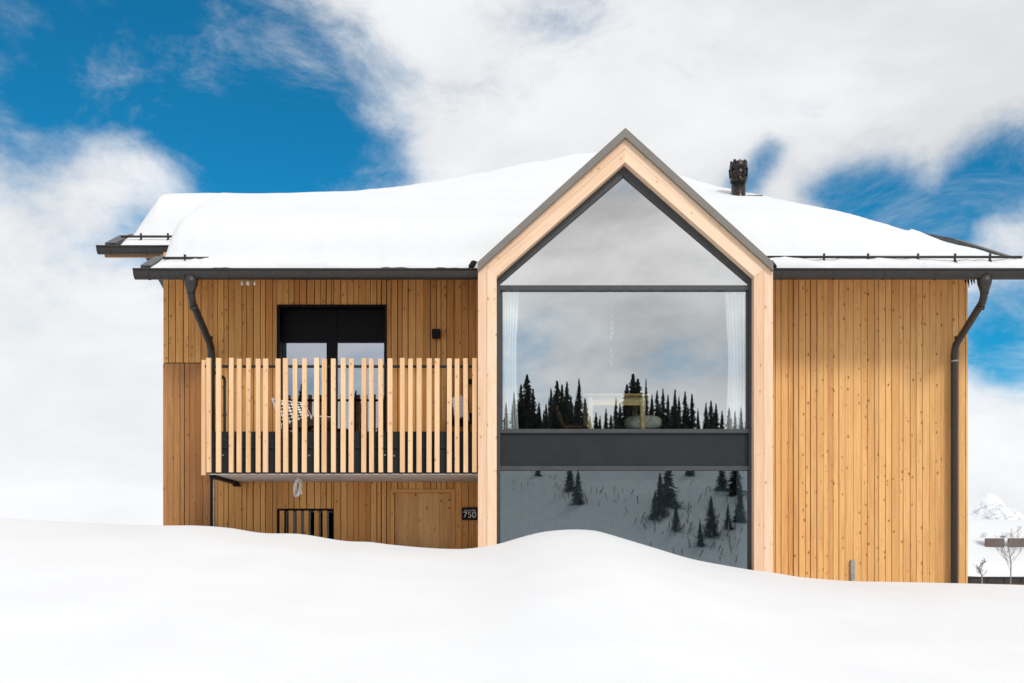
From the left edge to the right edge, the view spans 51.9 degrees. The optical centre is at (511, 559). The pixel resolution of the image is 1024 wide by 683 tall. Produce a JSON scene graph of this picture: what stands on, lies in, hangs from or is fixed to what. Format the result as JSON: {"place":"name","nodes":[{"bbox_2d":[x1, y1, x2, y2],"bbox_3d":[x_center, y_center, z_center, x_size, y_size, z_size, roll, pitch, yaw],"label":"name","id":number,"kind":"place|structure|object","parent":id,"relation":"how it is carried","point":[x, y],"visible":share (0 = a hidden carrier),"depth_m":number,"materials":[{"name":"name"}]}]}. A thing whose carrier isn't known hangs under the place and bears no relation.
{"place":"outdoors","nodes":[
{"label":"outdoors","id":0,"kind":"place"},
{"bbox_2d":[0,518,1023,682],"bbox_3d":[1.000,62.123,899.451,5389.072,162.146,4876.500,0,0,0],"label":"ground","id":1,"kind":"structure","parent":0,"point":[99,603],"depth_m":9.06,"materials":[{"name":"white snow"}]},
{"bbox_2d":[96,128,1023,582],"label":"wooden house","id":2,"kind":"structure","parent":1,"relation":"on","point":[842,456],"depth_m":14.20,"materials":[{"name":"brown wood"}]},
{"bbox_2d":[293,477,302,496],"bbox_3d":[-2.720,-0.953,13.355,0.121,0.307,0.056,0,0,0],"label":"rope coil","id":3,"kind":"object","parent":2,"relation":"hanging from","point":[297,480],"visible":1,"depth_m":13.35,"materials":[{"name":"white fabric"}]},
{"bbox_2d":[272,398,330,431],"bbox_3d":[-2.726,-1.734,13.589,0.786,0.736,0.447,0,0,0],"label":"lounge chair","id":4,"kind":"object","parent":2,"relation":"on","point":[310,421],"visible":0.43,"depth_m":13.61,"materials":[{"name":"fabric"}]},
{"bbox_2d":[277,509,333,538],"bbox_3d":[-2.793,-0.348,14.344,0.763,0.697,0.312,0,0,0],"label":"basement window","id":5,"kind":"structure","parent":2,"relation":"in","point":[313,522],"depth_m":14.23,"materials":[{"name":"black paint"}]},
{"bbox_2d":[278,304,386,431],"bbox_3d":[-2.429,-2.453,14.305,1.466,1.988,0.250,0,0,0],"label":"balcony door","id":6,"kind":"structure","parent":2,"relation":"in","point":[309,331],"depth_m":14.37,"materials":[{"name":"black paint"}]},
{"bbox_2d":[391,489,454,548],"bbox_3d":[-1.202,-0.206,14.240,0.865,1.493,0.120,0,0,0],"label":"entrance door","id":7,"kind":"structure","parent":2,"relation":"in","point":[425,518],"depth_m":14.25,"materials":[{"name":"brown wood"}]},
{"bbox_2d":[446,401,469,431],"bbox_3d":[-0.701,-1.737,13.693,0.288,0.743,0.513,0,0,0],"label":"rattan chair","id":8,"kind":"object","parent":2,"relation":"on","point":[460,422],"visible":0.23,"depth_m":13.80,"materials":[{"name":"wicker"}]},
{"bbox_2d":[452,394,469,422],"bbox_3d":[-0.668,-1.982,13.716,0.252,0.415,0.247,0,0,0],"label":"fleece throw","id":9,"kind":"object","parent":8,"relation":"on","point":[460,406],"visible":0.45,"depth_m":13.69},
{"bbox_2d":[462,508,477,519],"bbox_3d":[-0.568,-0.623,14.169,0.210,0.168,0.035,0,0,0],"label":"house number sign","id":10,"kind":"object","parent":2,"relation":"attached to","point":[469,513],"visible":1,"depth_m":14.15,"materials":[{"name":"black metal"}]},
{"bbox_2d":[503,292,518,428],"bbox_3d":[-0.009,-2.457,13.210,0.207,1.974,0.076,0,0,0],"label":"curtain","id":11,"kind":"object","parent":2,"relation":"hanging from","point":[510,329],"visible":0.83,"depth_m":13.22,"materials":[{"name":"white fabric"}]},
{"bbox_2d":[555,406,587,428],"bbox_3d":[0.878,-1.802,14.870,0.518,0.706,0.406,0,0,0],"label":"dining chair","id":12,"kind":"object","parent":2,"relation":"on","point":[561,421],"visible":0.43,"depth_m":14.69,"materials":[{"name":"brown wood"}]},
{"bbox_2d":[609,292,614,364],"bbox_3d":[1.376,-3.542,14.470,0.074,1.728,0.065,0,0,0],"label":"pendant lamp","id":13,"kind":"object","parent":2,"relation":"hanging from","point":[611,328],"visible":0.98,"depth_m":14.46,"materials":[{"name":"metal"}]},
{"bbox_2d":[579,394,649,428],"bbox_3d":[1.406,-1.839,14.570,0.890,0.779,1.000,0,0,0],"label":"dining table","id":14,"kind":"object","parent":2,"relation":"in","point":[588,402],"visible":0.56,"depth_m":14.12,"materials":[{"name":"brown wood"}]},
{"bbox_2d":[497,166,751,569],"bbox_3d":[1.404,-1.995,13.072,3.217,5.890,0.096,0,0,0],"label":"gable window","id":15,"kind":"structure","parent":2,"relation":"in","point":[623,237],"depth_m":13.05,"materials":[{"name":"glass"}]},
{"bbox_2d":[624,415,661,428],"bbox_3d":[1.810,-1.721,14.520,0.520,0.543,0.240,0,0,0],"label":"upholstered bench","id":16,"kind":"object","parent":2,"relation":"in","point":[651,422],"visible":0.57,"depth_m":14.42,"materials":[{"name":"grey fabric"}]},
{"bbox_2d":[725,292,744,428],"bbox_3d":[2.809,-2.457,13.210,0.276,1.974,0.076,0,0,0],"label":"curtain","id":17,"kind":"object","parent":2,"relation":"hanging from","point":[735,325],"visible":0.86,"depth_m":13.21,"materials":[{"name":"white fabric"}]},
{"bbox_2d":[972,559,986,583],"bbox_3d":[12.012,0.838,26.992,0.355,1.855,0.327,0,0,28],"label":"bare tree","id":18,"kind":"object","parent":1,"relation":"on","point":[980,569],"visible":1,"depth_m":27.00,"materials":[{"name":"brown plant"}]},
{"bbox_2d":[968,519,1023,584],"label":"neighbour house","id":19,"kind":"structure","parent":1,"relation":"on","point":[982,537],"depth_m":43.88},
{"bbox_2d":[992,526,1023,584],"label":"bare tree","id":20,"kind":"object","parent":1,"relation":"on","point":[1008,548],"visible":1,"depth_m":30.00,"materials":[{"name":"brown plant"}]},
{"bbox_2d":[0,0,1023,524],"label":"sky","id":21,"kind":"structure","parent":0,"point":[902,114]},
{"bbox_2d":[121,153,1023,267],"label":"roof snow","id":22,"kind":"structure","parent":0,"point":[464,221],"depth_m":13.89,"materials":[{"name":"white snow"}]},
{"bbox_2d":[968,494,1023,519],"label":"mountain","id":23,"kind":"structure","parent":0,"point":[991,506],"depth_m":1966.51,"materials":[{"name":"white snow"}]}
]}

